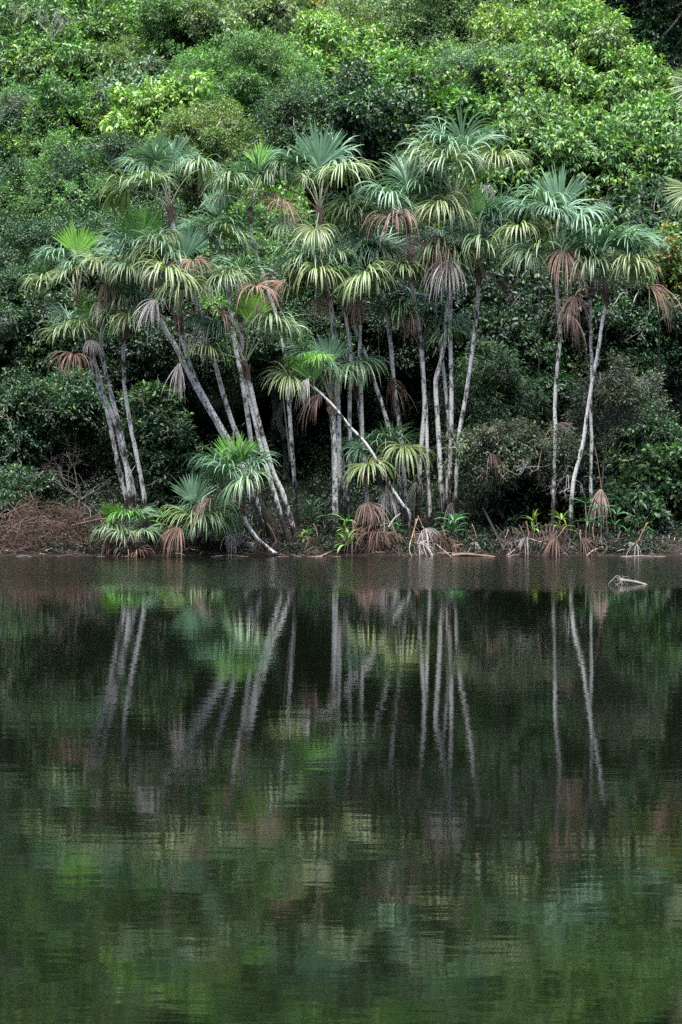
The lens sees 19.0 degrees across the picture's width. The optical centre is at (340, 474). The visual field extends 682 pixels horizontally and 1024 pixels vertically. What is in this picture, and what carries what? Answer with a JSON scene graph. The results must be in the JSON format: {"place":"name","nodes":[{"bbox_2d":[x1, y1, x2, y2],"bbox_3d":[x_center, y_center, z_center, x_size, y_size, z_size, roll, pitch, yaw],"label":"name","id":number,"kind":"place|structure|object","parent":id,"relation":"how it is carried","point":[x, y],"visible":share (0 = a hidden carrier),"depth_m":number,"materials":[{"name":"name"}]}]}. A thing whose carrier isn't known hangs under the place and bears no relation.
{"place":"outdoors","nodes":[
{"label":"outdoors","id":0,"kind":"place"},
{"bbox_2d":[0,556,681,1023],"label":"lake water","id":1,"kind":"structure","parent":0,"point":[342,790],"depth_m":11.62,"materials":[{"name":"green liquid"}]},
{"bbox_2d":[0,1,681,555],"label":"hillside terrain","id":2,"kind":"structure","parent":0,"point":[304,499],"depth_m":50.73,"materials":[{"name":"soil"}]},
{"bbox_2d":[0,461,61,532],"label":"bank shrub","id":3,"kind":"object","parent":2,"relation":"on","point":[18,474],"visible":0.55,"depth_m":47.82,"materials":[{"name":"green plant"}]},
{"bbox_2d":[0,154,72,252],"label":"broadleaf tree","id":4,"kind":"object","parent":2,"relation":"on","point":[5,174],"visible":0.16,"depth_m":56.08,"materials":[{"name":"green plant"}]},
{"bbox_2d":[0,363,81,473],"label":"bank shrub","id":5,"kind":"object","parent":2,"relation":"on","point":[24,439],"visible":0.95,"depth_m":49.01,"materials":[{"name":"green plant"}]},
{"bbox_2d":[0,80,84,171],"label":"broadleaf tree","id":6,"kind":"object","parent":2,"relation":"on","point":[15,100],"visible":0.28,"depth_m":59.87,"materials":[{"name":"green plant"}]},
{"bbox_2d":[0,211,93,427],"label":"broadleaf tree","id":7,"kind":"object","parent":2,"relation":"on","point":[11,262],"visible":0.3,"depth_m":51.51,"materials":[{"name":"green plant"}]},
{"bbox_2d":[0,270,101,466],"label":"broadleaf tree","id":8,"kind":"object","parent":2,"relation":"on","point":[22,320],"visible":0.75,"depth_m":50.53,"materials":[{"name":"green plant"}]},
{"bbox_2d":[0,0,122,135],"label":"broadleaf tree","id":9,"kind":"object","parent":2,"relation":"on","point":[31,55],"visible":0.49,"depth_m":61.98,"materials":[{"name":"green plant"}]},
{"bbox_2d":[0,124,122,358],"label":"broadleaf tree","id":10,"kind":"object","parent":2,"relation":"on","point":[37,206],"visible":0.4,"depth_m":55.17,"materials":[{"name":"green plant"}]},
{"bbox_2d":[0,62,131,186],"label":"broadleaf tree","id":11,"kind":"object","parent":2,"relation":"on","point":[89,118],"visible":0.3,"depth_m":59.01,"materials":[{"name":"green plant"}]},
{"bbox_2d":[18,218,128,526],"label":"fan palm","id":12,"kind":"object","parent":2,"relation":"on","point":[71,244],"visible":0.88,"depth_m":46.46,"materials":[{"name":"green plant"}]},
{"bbox_2d":[6,0,143,56],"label":"broadleaf tree","id":13,"kind":"object","parent":2,"relation":"on","point":[89,25],"visible":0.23,"depth_m":66.33,"materials":[{"name":"green plant"}]},
{"bbox_2d":[33,361,118,499],"bbox_3d":[-6.559,-1.000,49.988,2.381,3.656,1.858,0,0,0],"label":"bank shrub","id":14,"kind":"object","parent":2,"relation":"on","point":[91,412],"visible":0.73,"depth_m":49.67,"materials":[{"name":"green plant"}]},
{"bbox_2d":[0,484,156,554],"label":"dead brush","id":15,"kind":"object","parent":2,"relation":"on","point":[42,525],"visible":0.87,"depth_m":46.06,"materials":[{"name":"brown plant"}]},
{"bbox_2d":[17,204,142,451],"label":"broadleaf tree","id":16,"kind":"object","parent":2,"relation":"on","point":[50,239],"visible":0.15,"depth_m":51.77,"materials":[{"name":"green plant"}]},
{"bbox_2d":[35,291,137,519],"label":"fan palm","id":17,"kind":"object","parent":2,"relation":"on","point":[89,344],"visible":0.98,"depth_m":46.24,"materials":[{"name":"green plant"}]},
{"bbox_2d":[33,129,177,352],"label":"broadleaf tree","id":18,"kind":"object","parent":2,"relation":"on","point":[117,149],"visible":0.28,"depth_m":55.22,"materials":[{"name":"green plant"}]},
{"bbox_2d":[63,33,151,97],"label":"broadleaf tree","id":19,"kind":"object","parent":2,"relation":"on","point":[124,52],"visible":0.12,"depth_m":62.88,"materials":[{"name":"green plant"}]},
{"bbox_2d":[68,246,154,527],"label":"fan palm","id":20,"kind":"object","parent":2,"relation":"on","point":[97,261],"visible":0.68,"depth_m":46.24,"materials":[{"name":"green plant"}]},
{"bbox_2d":[83,271,166,523],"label":"fan palm","id":21,"kind":"object","parent":2,"relation":"on","point":[131,296],"visible":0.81,"depth_m":46.19,"materials":[{"name":"green plant"}]},
{"bbox_2d":[85,499,166,546],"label":"fan palm","id":22,"kind":"object","parent":2,"relation":"on","point":[114,513],"visible":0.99,"depth_m":45.13,"materials":[{"name":"green plant"}]},
{"bbox_2d":[82,50,192,133],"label":"broadleaf tree","id":23,"kind":"object","parent":2,"relation":"on","point":[138,73],"visible":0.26,"depth_m":59.68,"materials":[{"name":"green plant"}]},
{"bbox_2d":[79,192,223,387],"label":"broadleaf tree","id":24,"kind":"object","parent":2,"relation":"on","point":[192,257],"visible":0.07,"depth_m":52.30,"materials":[{"name":"green plant"}]},
{"bbox_2d":[115,374,193,515],"bbox_3d":[-4.511,-0.645,48.846,1.749,3.544,1.561,0,0,-25],"label":"bank shrub","id":25,"kind":"object","parent":2,"relation":"on","point":[148,398],"visible":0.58,"depth_m":48.53,"materials":[{"name":"green plant"}]},
{"bbox_2d":[98,64,217,198],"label":"broadleaf tree","id":26,"kind":"object","parent":2,"relation":"on","point":[150,104],"visible":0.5,"depth_m":57.58,"materials":[{"name":"green plant"}]},
{"bbox_2d":[115,405,206,493],"bbox_3d":[-4.208,-0.255,48.132,2.309,2.816,1.841,0,0,0],"label":"bank shrub","id":27,"kind":"object","parent":2,"relation":"on","point":[155,434],"visible":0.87,"depth_m":47.77,"materials":[{"name":"green plant"}]},
{"bbox_2d":[87,275,237,417],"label":"broadleaf tree","id":28,"kind":"object","parent":2,"relation":"on","point":[150,357],"visible":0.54,"depth_m":50.66,"materials":[{"name":"green plant"}]},
{"bbox_2d":[109,0,239,98],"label":"broadleaf tree","id":29,"kind":"object","parent":2,"relation":"on","point":[153,25],"visible":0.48,"depth_m":65.75,"materials":[{"name":"green plant"}]},
{"bbox_2d":[137,461,220,531],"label":"bank shrub","id":30,"kind":"object","parent":2,"relation":"on","point":[165,495],"visible":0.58,"depth_m":47.59,"materials":[{"name":"green plant"}]},
{"bbox_2d":[95,202,264,534],"bbox_3d":[-3.487,-2.302,45.875,4.120,7.612,1.960,0,0,-21],"label":"fan palm","id":31,"kind":"object","parent":2,"relation":"on","point":[131,226],"visible":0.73,"depth_m":45.51,"materials":[{"name":"green plant"}]},
{"bbox_2d":[89,129,277,541],"bbox_3d":[-3.506,-3.013,44.898,4.224,9.196,2.492,0,0,0],"label":"fan palm","id":32,"kind":"object","parent":2,"relation":"on","point":[170,155],"visible":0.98,"depth_m":45.09,"materials":[{"name":"green plant"}]},
{"bbox_2d":[124,217,269,538],"bbox_3d":[-3.124,-2.059,44.634,3.317,7.277,2.999,0,0,0],"label":"fan palm","id":33,"kind":"object","parent":2,"relation":"on","point":[176,246],"visible":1,"depth_m":44.53,"materials":[{"name":"green plant"}]},
{"bbox_2d":[154,469,251,557],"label":"fan palm","id":34,"kind":"object","parent":2,"relation":"on","point":[198,515],"visible":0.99,"depth_m":45.22,"materials":[{"name":"green plant"}]},
{"bbox_2d":[142,91,269,305],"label":"broadleaf tree","id":35,"kind":"object","parent":2,"relation":"on","point":[208,131],"visible":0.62,"depth_m":55.49,"materials":[{"name":"green plant"}]},
{"bbox_2d":[174,184,277,534],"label":"fan palm","id":36,"kind":"object","parent":2,"relation":"on","point":[211,228],"visible":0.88,"depth_m":46.67,"materials":[{"name":"green plant"}]},
{"bbox_2d":[182,430,285,555],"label":"fan palm","id":37,"kind":"object","parent":2,"relation":"on","point":[237,454],"visible":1,"depth_m":44.56,"materials":[{"name":"green plant"}]},
{"bbox_2d":[180,251,290,545],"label":"fan palm","id":38,"kind":"object","parent":2,"relation":"on","point":[232,272],"visible":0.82,"depth_m":44.88,"materials":[{"name":"green plant"}]},
{"bbox_2d":[151,0,324,102],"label":"broadleaf tree","id":39,"kind":"object","parent":2,"relation":"on","point":[258,15],"visible":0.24,"depth_m":66.41,"materials":[{"name":"green plant"}]},
{"bbox_2d":[176,286,313,543],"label":"fan palm","id":40,"kind":"object","parent":2,"relation":"on","point":[250,310],"visible":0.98,"depth_m":45.09,"materials":[{"name":"green plant"}]},
{"bbox_2d":[165,25,328,202],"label":"broadleaf tree","id":41,"kind":"object","parent":2,"relation":"on","point":[251,80],"visible":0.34,"depth_m":60.89,"materials":[{"name":"green plant"}]},
{"bbox_2d":[197,140,306,530],"bbox_3d":[-1.998,-3.178,46.611,2.663,9.186,2.458,0,0,0],"label":"fan palm","id":42,"kind":"object","parent":2,"relation":"on","point":[258,158],"visible":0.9,"depth_m":46.70,"materials":[{"name":"green plant"}]},
{"bbox_2d":[214,176,312,245],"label":"broadleaf tree","id":43,"kind":"object","parent":2,"relation":"on","point":[289,196],"visible":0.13,"depth_m":53.17,"materials":[{"name":"green plant"}]},
{"bbox_2d":[197,199,341,457],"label":"broadleaf tree","id":44,"kind":"object","parent":2,"relation":"on","point":[218,300],"visible":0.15,"depth_m":51.12,"materials":[{"name":"green plant"}]},
{"bbox_2d":[207,255,362,479],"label":"broadleaf tree","id":45,"kind":"object","parent":2,"relation":"on","point":[266,352],"visible":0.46,"depth_m":50.30,"materials":[{"name":"green plant"}]},
{"bbox_2d":[232,366,354,454],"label":"broadleaf tree","id":46,"kind":"object","parent":2,"relation":"on","point":[267,400],"visible":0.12,"depth_m":52.72,"materials":[{"name":"green plant"}]},
{"bbox_2d":[247,72,357,253],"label":"broadleaf tree","id":47,"kind":"object","parent":2,"relation":"on","point":[289,102],"visible":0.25,"depth_m":57.39,"materials":[{"name":"green plant"}]},
{"bbox_2d":[267,227,361,518],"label":"fan palm","id":48,"kind":"object","parent":2,"relation":"on","point":[303,265],"visible":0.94,"depth_m":46.54,"materials":[{"name":"green plant"}]},
{"bbox_2d":[276,329,366,535],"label":"fan palm","id":49,"kind":"object","parent":2,"relation":"on","point":[335,347],"visible":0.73,"depth_m":46.46,"materials":[{"name":"green plant"}]},
{"bbox_2d":[256,119,387,531],"bbox_3d":[-0.432,-3.325,46.360,2.944,9.520,2.633,0,0,-22],"label":"fan palm","id":50,"kind":"object","parent":2,"relation":"on","point":[317,154],"visible":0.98,"depth_m":46.42,"materials":[{"name":"green plant"}]},
{"bbox_2d":[256,348,410,539],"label":"fan palm","id":51,"kind":"object","parent":2,"relation":"on","point":[311,372],"visible":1,"depth_m":45.53,"materials":[{"name":"green plant"}]},
{"bbox_2d":[272,4,396,108],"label":"broadleaf tree","id":52,"kind":"object","parent":2,"relation":"on","point":[309,25],"visible":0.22,"depth_m":64.52,"materials":[{"name":"green plant"}]},
{"bbox_2d":[0,425,681,554],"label":"ground cover","id":53,"kind":"object","parent":2,"relation":"on","point":[327,525],"visible":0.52,"depth_m":47.22,"materials":[{"name":"green plant"}]},
{"bbox_2d":[0,0,681,484],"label":"undergrowth","id":54,"kind":"object","parent":2,"relation":"on","point":[200,420],"visible":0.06,"depth_m":52.07,"materials":[{"name":"green plant"}]},
{"bbox_2d":[0,509,681,555],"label":"leaf litter","id":55,"kind":"object","parent":2,"relation":"on","point":[671,540],"visible":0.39,"depth_m":45.52,"materials":[{"name":"brown plant"}]},
{"bbox_2d":[306,252,385,530],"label":"fan palm","id":56,"kind":"object","parent":2,"relation":"on","point":[348,500],"visible":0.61,"depth_m":46.87,"materials":[{"name":"green plant"}]},
{"bbox_2d":[300,350,396,493],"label":"fan palm","id":57,"kind":"object","parent":2,"relation":"on","point":[363,363],"visible":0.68,"depth_m":46.80,"materials":[{"name":"green plant"}]},
{"bbox_2d":[306,233,404,529],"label":"fan palm","id":58,"kind":"object","parent":2,"relation":"on","point":[385,243],"visible":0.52,"depth_m":46.95,"materials":[{"name":"green plant"}]},
{"bbox_2d":[278,54,433,211],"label":"broadleaf tree","id":59,"kind":"object","parent":2,"relation":"on","point":[359,113],"visible":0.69,"depth_m":56.18,"materials":[{"name":"green plant"}]},
{"bbox_2d":[281,272,431,439],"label":"broadleaf tree","id":60,"kind":"object","parent":2,"relation":"on","point":[408,382],"visible":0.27,"depth_m":51.67,"materials":[{"name":"green plant"}]},
{"bbox_2d":[337,429,401,535],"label":"fan palm","id":61,"kind":"object","parent":2,"relation":"on","point":[365,475],"visible":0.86,"depth_m":46.41,"materials":[{"name":"green plant"}]},
{"bbox_2d":[330,257,410,524],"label":"fan palm","id":62,"kind":"object","parent":2,"relation":"on","point":[355,280],"visible":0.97,"depth_m":46.21,"materials":[{"name":"green plant"}]},
{"bbox_2d":[330,224,422,529],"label":"fan palm","id":63,"kind":"object","parent":2,"relation":"on","point":[394,390],"visible":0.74,"depth_m":46.97,"materials":[{"name":"green plant"}]},
{"bbox_2d":[313,146,448,530],"bbox_3d":[0.992,-3.058,46.490,2.541,8.947,3.482,0,0,-37],"label":"fan palm","id":64,"kind":"object","parent":2,"relation":"on","point":[358,213],"visible":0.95,"depth_m":46.38,"materials":[{"name":"green plant"}]},
{"bbox_2d":[319,198,443,440],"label":"broadleaf tree","id":65,"kind":"object","parent":2,"relation":"on","point":[347,238],"visible":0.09,"depth_m":51.75,"materials":[{"name":"green plant"}]},
{"bbox_2d":[355,421,436,524],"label":"fan palm","id":66,"kind":"object","parent":2,"relation":"on","point":[392,443],"visible":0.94,"depth_m":46.45,"materials":[{"name":"green plant"}]},
{"bbox_2d":[314,0,488,126],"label":"broadleaf tree","id":67,"kind":"object","parent":2,"relation":"on","point":[392,12],"visible":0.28,"depth_m":67.56,"materials":[{"name":"green plant"}]},
{"bbox_2d":[329,43,485,205],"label":"broadleaf tree","id":68,"kind":"object","parent":2,"relation":"on","point":[401,67],"visible":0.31,"depth_m":59.93,"materials":[{"name":"green plant"}]},
{"bbox_2d":[359,282,480,528],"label":"fan palm","id":69,"kind":"object","parent":2,"relation":"on","point":[403,308],"visible":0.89,"depth_m":47.03,"materials":[{"name":"green plant"}]},
{"bbox_2d":[347,217,503,445],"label":"broadleaf tree","id":70,"kind":"object","parent":2,"relation":"on","point":[432,355],"visible":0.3,"depth_m":51.01,"materials":[{"name":"green plant"}]},
{"bbox_2d":[374,228,487,524],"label":"fan palm","id":71,"kind":"object","parent":2,"relation":"on","point":[433,292],"visible":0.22,"depth_m":47.14,"materials":[{"name":"green plant"}]},
{"bbox_2d":[393,209,495,531],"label":"fan palm","id":72,"kind":"object","parent":2,"relation":"on","point":[432,251],"visible":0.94,"depth_m":46.18,"materials":[{"name":"green plant"}]},
{"bbox_2d":[392,99,533,532],"bbox_3d":[2.812,-3.482,46.141,3.356,10.037,2.620,0,0,-29],"label":"fan palm","id":73,"kind":"object","parent":2,"relation":"on","point":[427,154],"visible":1,"depth_m":46.12,"materials":[{"name":"green plant"}]},
{"bbox_2d":[413,41,539,217],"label":"broadleaf tree","id":74,"kind":"object","parent":2,"relation":"on","point":[466,60],"visible":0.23,"depth_m":61.12,"materials":[{"name":"green plant"}]},
{"bbox_2d":[435,179,528,528],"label":"fan palm","id":75,"kind":"object","parent":2,"relation":"on","point":[483,204],"visible":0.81,"depth_m":46.52,"materials":[{"name":"green plant"}]},
{"bbox_2d":[404,0,568,79],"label":"broadleaf tree","id":76,"kind":"object","parent":2,"relation":"on","point":[473,40],"visible":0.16,"depth_m":68.05,"materials":[{"name":"green plant"}]},
{"bbox_2d":[428,346,552,516],"bbox_3d":[3.513,-0.905,48.203,3.036,4.340,2.328,0,0,0],"label":"bank shrub","id":77,"kind":"object","parent":2,"relation":"on","point":[507,401],"visible":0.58,"depth_m":47.73,"materials":[{"name":"green plant"}]},
{"bbox_2d":[438,410,551,521],"bbox_3d":[3.584,-0.069,46.765,2.791,2.843,2.195,0,0,0],"label":"bank shrub","id":78,"kind":"object","parent":2,"relation":"on","point":[497,440],"visible":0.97,"depth_m":46.34,"materials":[{"name":"green plant"}]},
{"bbox_2d":[453,332,536,503],"bbox_3d":[3.610,-1.247,49.126,1.786,4.466,1.881,0,0,-38],"label":"bank shrub","id":79,"kind":"object","parent":2,"relation":"on","point":[484,348],"visible":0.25,"depth_m":48.92,"materials":[{"name":"green plant"}]},
{"bbox_2d":[428,231,589,400],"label":"broadleaf tree","id":80,"kind":"object","parent":2,"relation":"on","point":[514,282],"visible":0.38,"depth_m":50.85,"materials":[{"name":"green plant"}]},
{"bbox_2d":[476,469,551,530],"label":"bank shrub","id":81,"kind":"object","parent":2,"relation":"on","point":[516,501],"visible":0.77,"depth_m":47.27,"materials":[{"name":"green plant"}]},
{"bbox_2d":[444,88,584,269],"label":"broadleaf tree","id":82,"kind":"object","parent":2,"relation":"on","point":[518,177],"visible":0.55,"depth_m":55.48,"materials":[{"name":"green plant"}]},
{"bbox_2d":[444,275,587,419],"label":"broadleaf tree","id":83,"kind":"object","parent":2,"relation":"on","point":[547,377],"visible":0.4,"depth_m":50.65,"materials":[{"name":"green plant"}]},
{"bbox_2d":[465,42,611,213],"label":"broadleaf tree","id":84,"kind":"object","parent":2,"relation":"on","point":[562,94],"visible":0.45,"depth_m":60.31,"materials":[{"name":"green plant"}]},
{"bbox_2d":[485,163,619,532],"bbox_3d":[4.695,-2.715,45.619,2.988,8.578,2.555,0,0,0],"label":"fan palm","id":85,"kind":"object","parent":2,"relation":"on","point":[553,198],"visible":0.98,"depth_m":45.45,"materials":[{"name":"green plant"}]},
{"bbox_2d":[503,419,606,522],"bbox_3d":[4.914,0.074,46.708,2.459,2.742,1.892,0,0,0],"label":"bank shrub","id":86,"kind":"object","parent":2,"relation":"on","point":[566,452],"visible":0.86,"depth_m":46.37,"materials":[{"name":"green plant"}]},
{"bbox_2d":[466,0,648,89],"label":"broadleaf tree","id":87,"kind":"object","parent":2,"relation":"on","point":[567,22],"visible":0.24,"depth_m":62.96,"materials":[{"name":"green plant"}]},
{"bbox_2d":[530,463,613,528],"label":"bank shrub","id":88,"kind":"object","parent":2,"relation":"on","point":[578,507],"visible":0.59,"depth_m":47.24,"materials":[{"name":"green plant"}]},
{"bbox_2d":[501,100,653,264],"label":"broadleaf tree","id":89,"kind":"object","parent":2,"relation":"on","point":[594,165],"visible":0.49,"depth_m":55.89,"materials":[{"name":"green plant"}]},
{"bbox_2d":[544,234,626,532],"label":"fan palm","id":90,"kind":"object","parent":2,"relation":"on","point":[596,257],"visible":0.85,"depth_m":45.60,"materials":[{"name":"green plant"}]},
{"bbox_2d":[517,265,662,441],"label":"broadleaf tree","id":91,"kind":"object","parent":2,"relation":"on","point":[574,289],"visible":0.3,"depth_m":50.92,"materials":[{"name":"green plant"}]},
{"bbox_2d":[537,12,681,176],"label":"broadleaf tree","id":92,"kind":"object","parent":2,"relation":"on","point":[626,78],"visible":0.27,"depth_m":61.19,"materials":[{"name":"green plant"}]},
{"bbox_2d":[541,214,681,535],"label":"fan palm","id":93,"kind":"object","parent":2,"relation":"on","point":[612,239],"visible":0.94,"depth_m":45.09,"materials":[{"name":"green plant"}]},
{"bbox_2d":[560,349,672,488],"bbox_3d":[6.355,-0.750,46.872,2.649,4.301,2.218,0,0,0],"label":"bank shrub","id":94,"kind":"object","parent":2,"relation":"on","point":[620,387],"visible":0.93,"depth_m":46.64,"materials":[{"name":"green plant"}]},
{"bbox_2d":[567,88,681,228],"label":"broadleaf tree","id":95,"kind":"object","parent":2,"relation":"on","point":[652,132],"visible":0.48,"depth_m":56.98,"materials":[{"name":"green plant"}]},
{"bbox_2d":[571,260,681,404],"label":"broadleaf tree","id":96,"kind":"object","parent":2,"relation":"on","point":[647,358],"visible":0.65,"depth_m":50.45,"materials":[{"name":"green plant"}]},
{"bbox_2d":[587,170,681,276],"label":"broadleaf tree","id":97,"kind":"object","parent":2,"relation":"on","point":[644,207],"visible":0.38,"depth_m":54.58,"materials":[{"name":"green plant"}]},
{"bbox_2d":[592,0,681,134],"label":"broadleaf tree","id":98,"kind":"object","parent":2,"relation":"on","point":[657,24],"visible":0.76,"depth_m":68.85,"materials":[{"name":"green plant"}]},
{"bbox_2d":[595,477,678,538],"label":"bank shrub","id":99,"kind":"object","parent":2,"relation":"on","point":[643,508],"visible":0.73,"depth_m":46.70,"materials":[{"name":"green plant"}]},
{"bbox_2d":[598,393,681,481],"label":"bank shrub","id":100,"kind":"object","parent":2,"relation":"on","point":[633,437],"visible":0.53,"depth_m":49.14,"materials":[{"name":"green plant"}]},
{"bbox_2d":[604,438,681,528],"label":"bank shrub","id":101,"kind":"object","parent":2,"relation":"on","point":[655,468],"visible":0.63,"depth_m":47.57,"materials":[{"name":"green plant"}]},
{"bbox_2d":[608,275,681,425],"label":"broadleaf tree","id":102,"kind":"object","parent":2,"relation":"on","point":[672,343],"visible":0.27,"depth_m":51.05,"materials":[{"name":"green plant"}]},
{"bbox_2d":[615,222,681,406],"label":"broadleaf tree","id":103,"kind":"object","parent":2,"relation":"on","point":[670,263],"visible":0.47,"depth_m":50.92,"materials":[{"name":"green plant"}]},
{"bbox_2d":[661,71,681,217],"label":"fan palm","id":104,"kind":"object","parent":2,"relation":"on","point":[676,185],"visible":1,"depth_m":48.10,"materials":[{"name":"green plant"}]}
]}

